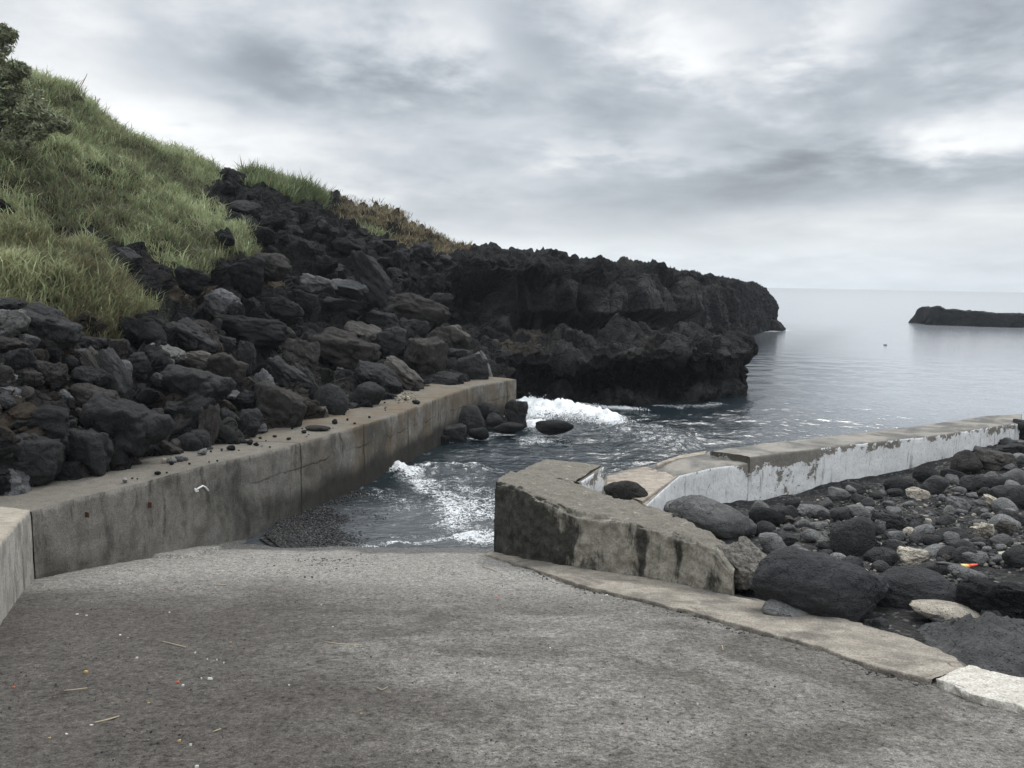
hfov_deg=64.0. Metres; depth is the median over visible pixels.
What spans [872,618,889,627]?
cobble
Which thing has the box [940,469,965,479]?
boulder
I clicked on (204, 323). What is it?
rock
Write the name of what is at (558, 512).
ramp wall
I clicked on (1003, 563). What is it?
cobble
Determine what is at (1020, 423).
boulder
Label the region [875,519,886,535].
boulder
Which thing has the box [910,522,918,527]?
cobble
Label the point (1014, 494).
boulder
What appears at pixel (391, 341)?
boulder
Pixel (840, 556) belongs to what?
boulder
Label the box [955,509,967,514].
cobble
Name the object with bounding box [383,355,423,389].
boulder
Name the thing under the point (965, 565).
plastic float
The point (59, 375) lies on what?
rock
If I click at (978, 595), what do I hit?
boulder
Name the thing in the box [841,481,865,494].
boulder
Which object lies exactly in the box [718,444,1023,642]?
gravel beach
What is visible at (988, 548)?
cobble
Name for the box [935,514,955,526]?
cobble
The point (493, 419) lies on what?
boulder
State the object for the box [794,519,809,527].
cobble
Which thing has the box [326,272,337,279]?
lava block
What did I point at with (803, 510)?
boulder
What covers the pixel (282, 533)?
shingle
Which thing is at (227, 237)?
boulder
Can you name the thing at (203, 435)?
rock
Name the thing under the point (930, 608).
boulder
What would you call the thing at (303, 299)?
boulder
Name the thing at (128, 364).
rock
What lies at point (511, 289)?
hill
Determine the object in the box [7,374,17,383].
rock
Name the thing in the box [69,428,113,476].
boulder
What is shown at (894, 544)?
cobble
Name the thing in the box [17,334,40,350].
rock
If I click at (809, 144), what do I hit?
sky
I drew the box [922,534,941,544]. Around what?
cobble
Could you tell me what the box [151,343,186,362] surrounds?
boulder
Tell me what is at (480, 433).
boulder
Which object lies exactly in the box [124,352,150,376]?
rock
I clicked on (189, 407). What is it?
boulder
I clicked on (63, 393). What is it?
rock
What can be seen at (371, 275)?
boulder
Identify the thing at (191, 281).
boulder
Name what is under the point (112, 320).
grass
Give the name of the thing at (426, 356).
boulder
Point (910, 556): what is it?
boulder
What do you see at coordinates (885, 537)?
cobble
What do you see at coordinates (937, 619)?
cobble
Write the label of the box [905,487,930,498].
boulder
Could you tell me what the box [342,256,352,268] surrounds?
lava block
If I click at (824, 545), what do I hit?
cobble
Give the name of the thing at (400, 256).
lava block
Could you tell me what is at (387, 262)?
lava block
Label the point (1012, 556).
boulder
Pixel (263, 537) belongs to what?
shingle ground
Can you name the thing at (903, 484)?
boulder
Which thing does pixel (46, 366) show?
boulder
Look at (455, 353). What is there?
boulder
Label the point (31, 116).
shrub tree
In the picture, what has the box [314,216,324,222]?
lava block
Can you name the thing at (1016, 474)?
boulder
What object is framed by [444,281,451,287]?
lava block
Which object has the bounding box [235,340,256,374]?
boulder
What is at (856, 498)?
cobble
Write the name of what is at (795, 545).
cobble
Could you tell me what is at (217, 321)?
rock
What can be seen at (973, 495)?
cobble
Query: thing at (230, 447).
stone
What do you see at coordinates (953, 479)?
boulder
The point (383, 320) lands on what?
boulder
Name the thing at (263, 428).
rock
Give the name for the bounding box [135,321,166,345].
boulder
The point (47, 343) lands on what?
rock
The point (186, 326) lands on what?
boulder
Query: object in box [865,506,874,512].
cobble
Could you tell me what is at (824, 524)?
boulder
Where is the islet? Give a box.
[908,306,1023,327]
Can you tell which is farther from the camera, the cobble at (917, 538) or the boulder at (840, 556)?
the cobble at (917, 538)
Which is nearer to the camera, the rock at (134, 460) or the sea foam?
the rock at (134, 460)
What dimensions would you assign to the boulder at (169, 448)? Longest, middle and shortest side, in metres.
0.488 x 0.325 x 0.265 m
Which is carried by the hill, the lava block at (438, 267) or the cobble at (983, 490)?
the lava block at (438, 267)
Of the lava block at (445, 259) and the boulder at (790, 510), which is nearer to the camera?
the boulder at (790, 510)
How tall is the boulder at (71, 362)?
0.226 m
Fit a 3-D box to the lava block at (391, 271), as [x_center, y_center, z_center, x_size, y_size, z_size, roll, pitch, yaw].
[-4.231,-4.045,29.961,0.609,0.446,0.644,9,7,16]
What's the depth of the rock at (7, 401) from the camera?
10.45 m
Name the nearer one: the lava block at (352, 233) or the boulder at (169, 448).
the boulder at (169, 448)
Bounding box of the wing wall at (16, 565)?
[0,506,33,623]
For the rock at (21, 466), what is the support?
on the rubble ground at (148, 394)
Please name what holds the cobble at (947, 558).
on the gravel beach
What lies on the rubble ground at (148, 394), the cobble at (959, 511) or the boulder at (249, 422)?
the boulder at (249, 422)
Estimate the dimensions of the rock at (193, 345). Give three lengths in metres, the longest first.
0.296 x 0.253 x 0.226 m
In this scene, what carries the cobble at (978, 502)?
on the gravel beach
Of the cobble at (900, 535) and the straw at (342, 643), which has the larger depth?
the cobble at (900, 535)
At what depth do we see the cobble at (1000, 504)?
12.40 m
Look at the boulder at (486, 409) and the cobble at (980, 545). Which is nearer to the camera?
the cobble at (980, 545)
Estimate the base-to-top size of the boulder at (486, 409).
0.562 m
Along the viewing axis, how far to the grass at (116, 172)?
20.69 m
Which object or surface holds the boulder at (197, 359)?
on the rubble ground at (148, 394)
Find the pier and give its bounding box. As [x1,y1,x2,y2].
[604,414,1021,510]
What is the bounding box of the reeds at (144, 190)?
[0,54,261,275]
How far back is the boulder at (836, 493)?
13.96 m
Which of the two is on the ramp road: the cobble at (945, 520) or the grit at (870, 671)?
the grit at (870, 671)
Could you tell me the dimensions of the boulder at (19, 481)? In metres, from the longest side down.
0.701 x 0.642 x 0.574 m
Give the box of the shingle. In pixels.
[265,489,389,547]
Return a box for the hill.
[0,81,778,338]
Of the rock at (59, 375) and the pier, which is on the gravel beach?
the pier
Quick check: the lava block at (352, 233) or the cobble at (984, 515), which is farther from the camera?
the lava block at (352, 233)
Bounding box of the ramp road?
[0,539,1023,767]
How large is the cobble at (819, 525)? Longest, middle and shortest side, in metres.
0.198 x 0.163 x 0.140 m
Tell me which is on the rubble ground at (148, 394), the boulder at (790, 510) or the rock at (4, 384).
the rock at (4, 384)
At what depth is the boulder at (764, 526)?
11.46 m
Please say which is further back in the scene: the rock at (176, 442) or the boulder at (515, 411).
the boulder at (515, 411)
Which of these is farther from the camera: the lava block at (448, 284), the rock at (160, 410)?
the lava block at (448, 284)
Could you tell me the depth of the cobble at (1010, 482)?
14.08 m
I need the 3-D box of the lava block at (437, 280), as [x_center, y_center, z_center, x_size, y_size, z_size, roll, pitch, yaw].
[-2.976,-3.895,31.798,0.938,0.810,0.812,-10,7,14]
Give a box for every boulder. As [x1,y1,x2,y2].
[0,297,28,309]
[0,309,30,337]
[0,336,29,353]
[0,386,21,396]
[3,469,31,495]
[13,433,64,486]
[14,302,83,348]
[14,367,44,387]
[24,404,70,453]
[36,360,61,373]
[46,347,63,362]
[54,460,82,480]
[61,355,79,369]
[68,383,119,407]
[69,366,108,386]
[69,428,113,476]
[73,348,86,354]
[78,336,108,349]
[79,393,175,458]
[80,346,99,368]
[95,347,132,394]
[108,246,142,272]
[117,316,144,342]
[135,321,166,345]
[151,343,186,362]
[159,440,183,454]
[160,364,235,401]
[168,317,217,352]
[171,395,215,426]
[174,265,210,295]
[184,350,210,369]
[198,403,220,445]
[203,288,241,313]
[203,352,248,386]
[212,315,289,352]
[214,227,234,246]
[218,334,235,351]
[220,167,246,184]
[220,407,239,421]
[227,255,264,298]
[229,392,256,408]
[234,382,243,392]
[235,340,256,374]
[237,408,263,436]
[248,380,306,427]
[254,368,274,388]
[255,252,291,281]
[262,295,304,319]
[266,355,314,389]
[281,338,319,364]
[293,290,318,309]
[297,366,318,396]
[299,273,337,293]
[308,326,380,370]
[313,383,348,414]
[319,406,328,417]
[324,297,373,319]
[331,278,368,299]
[344,320,381,340]
[350,381,384,404]
[351,250,392,310]
[355,360,401,391]
[359,310,400,329]
[376,326,406,357]
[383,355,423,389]
[384,292,450,332]
[399,318,429,336]
[403,336,449,375]
[422,371,463,384]
[429,293,453,305]
[429,324,471,349]
[441,434,449,443]
[443,423,466,441]
[447,348,472,358]
[457,353,488,379]
[459,405,485,433]
[468,427,488,439]
[475,350,492,376]
[477,402,499,419]
[486,412,501,426]
[493,422,524,433]
[503,399,527,427]
[535,420,573,434]
[603,480,647,499]
[664,499,675,512]
[668,495,756,538]
[748,507,785,526]
[748,547,889,621]
[751,500,769,508]
[755,521,775,535]
[759,532,786,552]
[762,599,809,616]
[778,505,797,517]
[785,500,800,507]
[796,504,826,516]
[809,521,828,528]
[816,537,829,549]
[827,487,850,500]
[829,507,850,520]
[829,516,875,555]
[830,552,845,559]
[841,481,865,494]
[841,556,863,566]
[845,504,871,517]
[862,547,899,565]
[870,512,911,529]
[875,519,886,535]
[876,565,958,610]
[883,478,917,490]
[897,546,929,564]
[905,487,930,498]
[909,599,979,620]
[910,612,1023,676]
[912,466,940,482]
[917,561,951,575]
[920,475,949,494]
[922,544,945,556]
[933,527,974,541]
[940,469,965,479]
[943,505,955,512]
[945,474,959,484]
[946,496,972,510]
[947,564,988,578]
[948,539,979,550]
[950,450,982,473]
[956,576,1023,618]
[959,475,990,491]
[975,448,1014,470]
[975,522,994,536]
[983,494,996,507]
[987,476,1009,488]
[989,533,1013,545]
[990,485,1023,508]
[993,443,1023,453]
[994,520,1016,536]
[996,510,1023,525]
[1001,468,1023,484]
[1002,545,1023,568]
[1013,418,1023,439]
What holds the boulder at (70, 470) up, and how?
on the rubble ground at (148, 394)
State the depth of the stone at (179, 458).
12.00 m
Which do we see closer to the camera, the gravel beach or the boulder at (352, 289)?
the gravel beach
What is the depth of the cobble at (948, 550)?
10.28 m
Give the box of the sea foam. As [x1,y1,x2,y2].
[525,395,649,425]
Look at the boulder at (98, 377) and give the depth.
12.27 m
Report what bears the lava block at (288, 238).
on the hill
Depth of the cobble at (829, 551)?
10.45 m
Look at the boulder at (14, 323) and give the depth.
11.74 m
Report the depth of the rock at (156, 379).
13.89 m
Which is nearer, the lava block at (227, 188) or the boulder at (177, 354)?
the boulder at (177, 354)
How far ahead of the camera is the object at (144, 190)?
20.55 m
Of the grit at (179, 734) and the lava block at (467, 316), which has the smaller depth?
the grit at (179, 734)
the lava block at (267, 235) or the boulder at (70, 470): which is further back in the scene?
the lava block at (267, 235)
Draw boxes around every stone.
[166,457,176,462]
[175,456,182,461]
[197,448,207,454]
[226,445,234,449]
[305,425,330,430]
[671,513,681,517]
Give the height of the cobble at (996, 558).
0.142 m
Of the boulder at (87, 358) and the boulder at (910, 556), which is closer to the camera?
the boulder at (910, 556)
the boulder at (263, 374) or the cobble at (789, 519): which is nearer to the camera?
the cobble at (789, 519)
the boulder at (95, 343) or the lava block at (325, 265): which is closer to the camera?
the boulder at (95, 343)
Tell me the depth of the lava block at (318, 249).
26.08 m
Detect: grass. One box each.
[0,60,262,298]
[0,209,167,338]
[326,189,473,253]
[350,215,392,238]
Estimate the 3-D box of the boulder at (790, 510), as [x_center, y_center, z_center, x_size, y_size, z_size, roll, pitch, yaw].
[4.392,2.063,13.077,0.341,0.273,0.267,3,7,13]
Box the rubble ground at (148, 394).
[0,296,524,495]
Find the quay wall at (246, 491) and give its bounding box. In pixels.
[0,377,515,578]
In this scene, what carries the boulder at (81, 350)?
on the rubble ground at (148, 394)
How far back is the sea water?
27.19 m
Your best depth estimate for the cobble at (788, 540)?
10.80 m
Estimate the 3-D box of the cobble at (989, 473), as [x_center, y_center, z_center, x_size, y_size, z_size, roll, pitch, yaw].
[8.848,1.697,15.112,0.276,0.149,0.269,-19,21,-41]
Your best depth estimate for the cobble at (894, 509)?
12.80 m
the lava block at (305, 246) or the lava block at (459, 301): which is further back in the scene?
the lava block at (459, 301)
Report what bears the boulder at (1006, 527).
on the gravel beach
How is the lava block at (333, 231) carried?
on the hill
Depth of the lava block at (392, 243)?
31.92 m
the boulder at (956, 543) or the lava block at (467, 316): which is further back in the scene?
the lava block at (467, 316)
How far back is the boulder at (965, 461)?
15.37 m
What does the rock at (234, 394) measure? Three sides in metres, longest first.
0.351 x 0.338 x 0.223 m
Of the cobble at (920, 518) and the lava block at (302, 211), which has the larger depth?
the lava block at (302, 211)
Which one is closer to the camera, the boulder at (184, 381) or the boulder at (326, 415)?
the boulder at (184, 381)
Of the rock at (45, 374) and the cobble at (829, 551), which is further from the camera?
the rock at (45, 374)
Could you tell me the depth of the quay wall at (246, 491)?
12.46 m
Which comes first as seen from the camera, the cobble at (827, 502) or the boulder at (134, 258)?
the cobble at (827, 502)
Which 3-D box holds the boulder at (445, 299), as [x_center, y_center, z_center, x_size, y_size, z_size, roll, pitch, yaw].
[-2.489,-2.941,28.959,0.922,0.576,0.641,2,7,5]
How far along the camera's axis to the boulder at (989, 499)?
12.70 m
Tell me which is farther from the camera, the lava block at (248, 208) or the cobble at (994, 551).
the lava block at (248, 208)
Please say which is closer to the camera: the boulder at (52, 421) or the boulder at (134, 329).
the boulder at (52, 421)
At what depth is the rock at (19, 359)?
11.13 m
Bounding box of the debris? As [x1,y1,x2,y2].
[395,391,420,403]
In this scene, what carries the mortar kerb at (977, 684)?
on the ramp road
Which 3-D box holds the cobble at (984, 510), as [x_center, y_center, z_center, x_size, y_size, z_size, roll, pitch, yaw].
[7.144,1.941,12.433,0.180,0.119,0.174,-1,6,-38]
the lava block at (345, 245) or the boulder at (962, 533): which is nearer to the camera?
the boulder at (962, 533)
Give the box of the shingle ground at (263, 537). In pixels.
[259,511,312,546]
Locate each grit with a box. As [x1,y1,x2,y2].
[0,551,1016,767]
[221,553,928,686]
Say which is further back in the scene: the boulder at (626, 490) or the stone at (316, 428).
the stone at (316, 428)
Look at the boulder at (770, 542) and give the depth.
10.44 m
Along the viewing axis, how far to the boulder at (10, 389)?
10.76 m
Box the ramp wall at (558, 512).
[494,459,766,595]
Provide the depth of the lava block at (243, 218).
24.94 m
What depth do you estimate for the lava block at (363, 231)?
31.96 m
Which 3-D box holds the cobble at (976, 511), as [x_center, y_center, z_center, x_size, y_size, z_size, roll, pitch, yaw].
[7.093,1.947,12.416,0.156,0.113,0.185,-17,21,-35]
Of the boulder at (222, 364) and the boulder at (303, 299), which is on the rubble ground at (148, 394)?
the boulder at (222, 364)
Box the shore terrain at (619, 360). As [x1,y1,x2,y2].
[488,313,757,406]
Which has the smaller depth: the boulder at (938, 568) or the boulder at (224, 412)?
the boulder at (938, 568)
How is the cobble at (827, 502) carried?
on the gravel beach
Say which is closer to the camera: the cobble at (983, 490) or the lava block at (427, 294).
the cobble at (983, 490)
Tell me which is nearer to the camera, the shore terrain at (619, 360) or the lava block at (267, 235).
the lava block at (267, 235)
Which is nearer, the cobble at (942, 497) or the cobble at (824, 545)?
the cobble at (824, 545)
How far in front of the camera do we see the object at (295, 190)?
31.82 m
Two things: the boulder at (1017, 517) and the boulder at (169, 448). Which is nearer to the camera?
the boulder at (1017, 517)
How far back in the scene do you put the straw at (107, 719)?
4.55 m
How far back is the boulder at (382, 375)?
20.32 m
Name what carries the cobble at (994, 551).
on the gravel beach
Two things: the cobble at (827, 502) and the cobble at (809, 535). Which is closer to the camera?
the cobble at (809, 535)
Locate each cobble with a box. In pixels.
[783,524,795,530]
[783,535,798,545]
[785,515,795,522]
[790,544,801,547]
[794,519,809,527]
[800,528,823,542]
[812,507,829,518]
[814,522,823,529]
[815,539,831,549]
[816,510,830,519]
[821,497,833,507]
[821,549,832,554]
[845,485,856,493]
[851,493,865,502]
[861,498,874,506]
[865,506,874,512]
[870,560,888,571]
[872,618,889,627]
[873,493,882,498]
[874,540,880,546]
[878,489,886,495]
[881,539,905,551]
[882,501,893,505]
[883,529,898,539]
[885,506,903,515]
[886,488,903,496]
[886,531,905,540]
[902,501,915,506]
[903,527,912,535]
[906,515,924,522]
[909,533,923,544]
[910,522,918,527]
[913,524,934,534]
[922,519,931,524]
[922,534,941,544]
[931,616,944,622]
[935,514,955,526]
[937,546,955,556]
[938,494,945,500]
[941,531,960,543]
[942,554,952,561]
[952,486,966,492]
[952,546,980,566]
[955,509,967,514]
[962,550,988,566]
[966,492,977,498]
[969,537,986,544]
[972,519,987,523]
[973,499,986,505]
[973,508,981,514]
[973,542,985,548]
[977,487,992,495]
[979,610,1002,616]
[980,508,988,512]
[980,512,993,518]
[982,546,991,551]
[983,471,997,476]
[988,514,1021,529]
[988,549,997,553]
[991,497,1018,512]
[991,554,1002,563]
[995,544,1005,550]
[1000,560,1008,566]
[1003,463,1014,470]
[1004,480,1019,484]
[1004,508,1015,512]
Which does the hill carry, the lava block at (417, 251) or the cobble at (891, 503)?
the lava block at (417, 251)
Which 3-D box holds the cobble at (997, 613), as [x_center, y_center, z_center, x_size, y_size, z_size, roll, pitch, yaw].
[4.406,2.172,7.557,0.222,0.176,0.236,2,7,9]
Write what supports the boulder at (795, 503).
on the gravel beach
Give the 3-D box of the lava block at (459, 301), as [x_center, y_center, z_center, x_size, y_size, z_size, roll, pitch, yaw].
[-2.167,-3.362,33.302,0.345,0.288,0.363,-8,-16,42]
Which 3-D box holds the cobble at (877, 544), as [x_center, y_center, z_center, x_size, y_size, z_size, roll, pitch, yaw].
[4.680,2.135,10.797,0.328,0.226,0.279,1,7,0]
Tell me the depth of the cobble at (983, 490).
13.97 m
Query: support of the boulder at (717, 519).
on the gravel beach
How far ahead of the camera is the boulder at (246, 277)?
19.23 m
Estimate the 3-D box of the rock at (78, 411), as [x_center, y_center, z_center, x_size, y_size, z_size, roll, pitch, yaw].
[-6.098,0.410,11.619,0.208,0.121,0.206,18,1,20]
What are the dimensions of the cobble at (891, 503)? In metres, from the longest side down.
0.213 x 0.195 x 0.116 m
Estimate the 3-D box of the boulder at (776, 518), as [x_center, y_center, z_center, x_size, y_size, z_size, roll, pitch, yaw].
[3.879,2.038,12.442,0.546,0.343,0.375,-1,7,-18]
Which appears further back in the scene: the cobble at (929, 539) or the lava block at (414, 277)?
the lava block at (414, 277)
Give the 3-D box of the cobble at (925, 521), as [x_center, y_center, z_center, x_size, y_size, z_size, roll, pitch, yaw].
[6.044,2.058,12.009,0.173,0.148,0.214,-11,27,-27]
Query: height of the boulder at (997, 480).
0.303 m
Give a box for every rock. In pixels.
[0,348,37,370]
[0,383,9,386]
[0,393,17,409]
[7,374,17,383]
[12,420,24,427]
[13,458,28,470]
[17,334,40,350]
[19,386,34,400]
[41,338,69,349]
[41,371,48,380]
[45,367,69,388]
[58,389,73,400]
[74,407,81,416]
[81,465,91,477]
[103,338,129,359]
[122,360,132,376]
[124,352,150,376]
[129,456,141,464]
[137,374,147,380]
[150,372,162,386]
[151,408,163,413]
[164,401,182,414]
[170,438,180,447]
[177,432,202,450]
[189,339,198,350]
[190,429,210,447]
[193,319,216,330]
[211,318,222,326]
[226,390,239,401]
[257,423,266,433]
[287,327,295,338]
[769,319,785,330]
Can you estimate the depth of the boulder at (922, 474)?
15.00 m
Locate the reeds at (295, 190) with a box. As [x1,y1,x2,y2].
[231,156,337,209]
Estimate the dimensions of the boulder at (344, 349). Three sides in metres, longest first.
1.894 x 1.286 x 1.094 m
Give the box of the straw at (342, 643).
[325,641,361,645]
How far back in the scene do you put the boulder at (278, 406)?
15.23 m
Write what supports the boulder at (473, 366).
on the rubble ground at (148, 394)
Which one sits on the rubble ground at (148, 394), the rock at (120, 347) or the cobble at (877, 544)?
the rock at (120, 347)
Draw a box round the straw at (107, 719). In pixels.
[94,715,119,722]
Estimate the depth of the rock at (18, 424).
10.37 m
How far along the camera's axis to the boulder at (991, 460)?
15.53 m
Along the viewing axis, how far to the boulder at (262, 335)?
17.79 m
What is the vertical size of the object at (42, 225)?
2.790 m
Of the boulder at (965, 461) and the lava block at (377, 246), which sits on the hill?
the lava block at (377, 246)
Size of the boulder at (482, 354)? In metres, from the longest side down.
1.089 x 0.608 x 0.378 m
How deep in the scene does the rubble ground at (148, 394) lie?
15.44 m
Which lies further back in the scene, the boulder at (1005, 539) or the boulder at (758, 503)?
the boulder at (758, 503)
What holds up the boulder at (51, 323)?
on the rubble ground at (148, 394)
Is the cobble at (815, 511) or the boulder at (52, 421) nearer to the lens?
the boulder at (52, 421)
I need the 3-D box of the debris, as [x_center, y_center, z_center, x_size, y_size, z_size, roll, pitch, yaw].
[-2.633,0.318,19.993,0.695,0.086,2.293,0,7,-10]
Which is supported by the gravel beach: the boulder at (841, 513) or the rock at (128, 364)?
the boulder at (841, 513)
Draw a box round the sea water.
[241,288,1023,548]
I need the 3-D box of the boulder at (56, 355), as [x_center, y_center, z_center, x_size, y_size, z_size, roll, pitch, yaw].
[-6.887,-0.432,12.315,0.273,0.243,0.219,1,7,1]
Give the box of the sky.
[0,0,1023,291]
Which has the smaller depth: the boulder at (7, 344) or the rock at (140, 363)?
the boulder at (7, 344)
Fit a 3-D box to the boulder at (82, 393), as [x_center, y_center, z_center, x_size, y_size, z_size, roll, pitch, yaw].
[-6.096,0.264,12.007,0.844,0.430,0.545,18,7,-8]
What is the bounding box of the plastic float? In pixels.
[935,562,977,567]
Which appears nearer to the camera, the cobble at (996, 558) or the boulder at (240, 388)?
the cobble at (996, 558)
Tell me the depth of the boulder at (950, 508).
12.74 m
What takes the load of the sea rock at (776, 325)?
in the sea water
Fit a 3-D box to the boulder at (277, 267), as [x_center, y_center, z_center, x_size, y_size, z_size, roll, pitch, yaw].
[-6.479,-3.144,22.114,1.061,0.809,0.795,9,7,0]
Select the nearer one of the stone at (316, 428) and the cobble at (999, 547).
the cobble at (999, 547)
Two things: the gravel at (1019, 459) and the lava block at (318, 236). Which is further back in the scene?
the lava block at (318, 236)
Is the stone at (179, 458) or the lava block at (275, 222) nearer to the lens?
the stone at (179, 458)
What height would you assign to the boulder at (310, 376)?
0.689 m
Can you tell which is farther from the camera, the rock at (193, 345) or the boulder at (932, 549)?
the rock at (193, 345)
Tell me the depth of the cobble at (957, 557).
9.99 m
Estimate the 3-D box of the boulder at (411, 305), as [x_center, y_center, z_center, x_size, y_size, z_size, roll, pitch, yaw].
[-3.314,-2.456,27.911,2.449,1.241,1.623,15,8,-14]
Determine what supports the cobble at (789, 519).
on the gravel beach
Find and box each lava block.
[218,181,235,195]
[229,200,262,215]
[240,215,249,223]
[247,194,257,199]
[249,227,278,244]
[256,214,265,221]
[259,214,286,232]
[275,208,299,230]
[282,234,293,243]
[286,225,303,236]
[290,206,307,222]
[297,239,314,254]
[312,244,325,257]
[313,232,325,240]
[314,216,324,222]
[315,255,339,275]
[317,219,329,231]
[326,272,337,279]
[328,227,338,234]
[331,236,365,255]
[335,263,344,274]
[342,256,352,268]
[345,232,355,237]
[348,265,354,274]
[359,228,368,235]
[367,240,383,254]
[376,257,393,267]
[381,239,397,248]
[383,244,391,250]
[384,248,409,269]
[387,267,403,278]
[400,278,409,288]
[409,241,435,262]
[411,274,419,280]
[420,261,429,267]
[423,253,432,259]
[423,292,430,297]
[424,272,445,292]
[431,262,442,272]
[439,255,451,264]
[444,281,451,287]
[452,313,459,317]
[455,271,462,275]
[456,298,461,304]
[463,312,472,320]
[466,300,480,313]
[473,312,480,318]
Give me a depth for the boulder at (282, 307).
21.32 m
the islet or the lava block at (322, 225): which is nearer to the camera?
the lava block at (322, 225)
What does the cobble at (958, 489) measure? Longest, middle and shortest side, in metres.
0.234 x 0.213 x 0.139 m
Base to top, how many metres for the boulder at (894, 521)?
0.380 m
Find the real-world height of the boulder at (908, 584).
0.451 m
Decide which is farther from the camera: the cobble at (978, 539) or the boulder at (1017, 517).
the boulder at (1017, 517)
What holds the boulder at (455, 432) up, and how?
in the sea water
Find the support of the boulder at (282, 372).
on the rubble ground at (148, 394)
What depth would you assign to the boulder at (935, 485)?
14.17 m
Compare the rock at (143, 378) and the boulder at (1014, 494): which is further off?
the rock at (143, 378)
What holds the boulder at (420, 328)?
on the rubble ground at (148, 394)
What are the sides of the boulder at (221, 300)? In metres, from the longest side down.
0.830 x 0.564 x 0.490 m
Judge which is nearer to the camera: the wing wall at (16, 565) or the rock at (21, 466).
the wing wall at (16, 565)
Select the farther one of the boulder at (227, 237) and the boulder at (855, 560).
the boulder at (227, 237)
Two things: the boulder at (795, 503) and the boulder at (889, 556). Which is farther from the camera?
the boulder at (795, 503)
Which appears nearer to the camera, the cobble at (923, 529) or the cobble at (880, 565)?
the cobble at (880, 565)
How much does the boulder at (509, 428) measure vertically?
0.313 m
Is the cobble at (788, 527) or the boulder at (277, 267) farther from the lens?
the boulder at (277, 267)
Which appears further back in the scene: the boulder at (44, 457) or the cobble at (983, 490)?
the cobble at (983, 490)
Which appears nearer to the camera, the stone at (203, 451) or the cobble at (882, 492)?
the stone at (203, 451)
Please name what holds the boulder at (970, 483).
on the gravel beach
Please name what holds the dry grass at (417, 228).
on the hill
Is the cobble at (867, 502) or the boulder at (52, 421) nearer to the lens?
the boulder at (52, 421)
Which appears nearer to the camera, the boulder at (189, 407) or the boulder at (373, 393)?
the boulder at (189, 407)
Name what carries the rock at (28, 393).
on the rubble ground at (148, 394)
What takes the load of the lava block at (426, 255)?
on the hill
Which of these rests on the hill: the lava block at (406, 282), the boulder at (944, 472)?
the lava block at (406, 282)
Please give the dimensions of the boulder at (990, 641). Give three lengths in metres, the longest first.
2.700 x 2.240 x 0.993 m
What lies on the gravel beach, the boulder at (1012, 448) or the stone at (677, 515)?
the boulder at (1012, 448)
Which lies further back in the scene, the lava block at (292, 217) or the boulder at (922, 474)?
the lava block at (292, 217)
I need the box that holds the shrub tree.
[0,21,74,152]
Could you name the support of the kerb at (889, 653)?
on the ramp road
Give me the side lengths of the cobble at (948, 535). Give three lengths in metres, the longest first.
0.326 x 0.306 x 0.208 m
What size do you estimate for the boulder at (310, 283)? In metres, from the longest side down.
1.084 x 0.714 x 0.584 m
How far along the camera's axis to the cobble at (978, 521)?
11.70 m
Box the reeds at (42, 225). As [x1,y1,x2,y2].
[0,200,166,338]
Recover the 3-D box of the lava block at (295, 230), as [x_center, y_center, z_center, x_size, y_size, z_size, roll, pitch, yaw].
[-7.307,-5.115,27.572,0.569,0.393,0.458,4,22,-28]
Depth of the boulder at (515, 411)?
22.48 m
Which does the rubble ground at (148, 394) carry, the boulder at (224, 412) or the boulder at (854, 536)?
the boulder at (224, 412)
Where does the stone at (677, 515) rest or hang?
on the ramp wall at (558, 512)
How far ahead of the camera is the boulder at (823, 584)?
7.60 m
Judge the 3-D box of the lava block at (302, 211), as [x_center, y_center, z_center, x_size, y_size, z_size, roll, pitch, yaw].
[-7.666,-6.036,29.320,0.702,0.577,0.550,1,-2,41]
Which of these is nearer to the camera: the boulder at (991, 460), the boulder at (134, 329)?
the boulder at (134, 329)
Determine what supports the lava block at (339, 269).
on the hill
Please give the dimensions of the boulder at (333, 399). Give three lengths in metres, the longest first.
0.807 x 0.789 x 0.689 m
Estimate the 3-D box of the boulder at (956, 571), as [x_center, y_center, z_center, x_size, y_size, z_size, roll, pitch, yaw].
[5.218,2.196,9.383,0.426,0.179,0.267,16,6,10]
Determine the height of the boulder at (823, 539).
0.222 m
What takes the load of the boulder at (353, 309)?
on the rubble ground at (148, 394)
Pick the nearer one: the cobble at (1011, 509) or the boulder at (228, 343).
the cobble at (1011, 509)
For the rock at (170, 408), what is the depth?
13.43 m
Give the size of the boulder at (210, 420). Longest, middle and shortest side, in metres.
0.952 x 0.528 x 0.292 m
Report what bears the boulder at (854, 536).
on the gravel beach
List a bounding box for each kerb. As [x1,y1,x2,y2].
[485,552,964,683]
[936,665,1023,715]
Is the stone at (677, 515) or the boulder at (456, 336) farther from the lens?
the boulder at (456, 336)
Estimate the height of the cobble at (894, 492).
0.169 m
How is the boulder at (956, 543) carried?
on the gravel beach
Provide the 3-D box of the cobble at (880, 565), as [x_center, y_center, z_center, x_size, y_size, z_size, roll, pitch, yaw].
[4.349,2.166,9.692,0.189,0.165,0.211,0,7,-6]
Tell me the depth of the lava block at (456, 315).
33.27 m
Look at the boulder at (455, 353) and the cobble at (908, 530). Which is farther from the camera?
the boulder at (455, 353)
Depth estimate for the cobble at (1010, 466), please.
15.51 m
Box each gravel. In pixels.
[973,437,1023,466]
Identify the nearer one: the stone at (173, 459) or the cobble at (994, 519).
the cobble at (994, 519)
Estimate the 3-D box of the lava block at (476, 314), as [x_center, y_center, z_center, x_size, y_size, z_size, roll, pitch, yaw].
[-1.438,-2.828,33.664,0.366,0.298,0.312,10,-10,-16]
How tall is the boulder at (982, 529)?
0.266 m
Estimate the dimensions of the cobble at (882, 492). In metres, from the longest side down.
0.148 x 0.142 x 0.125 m
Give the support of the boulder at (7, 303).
on the rubble ground at (148, 394)
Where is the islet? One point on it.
(934, 315)

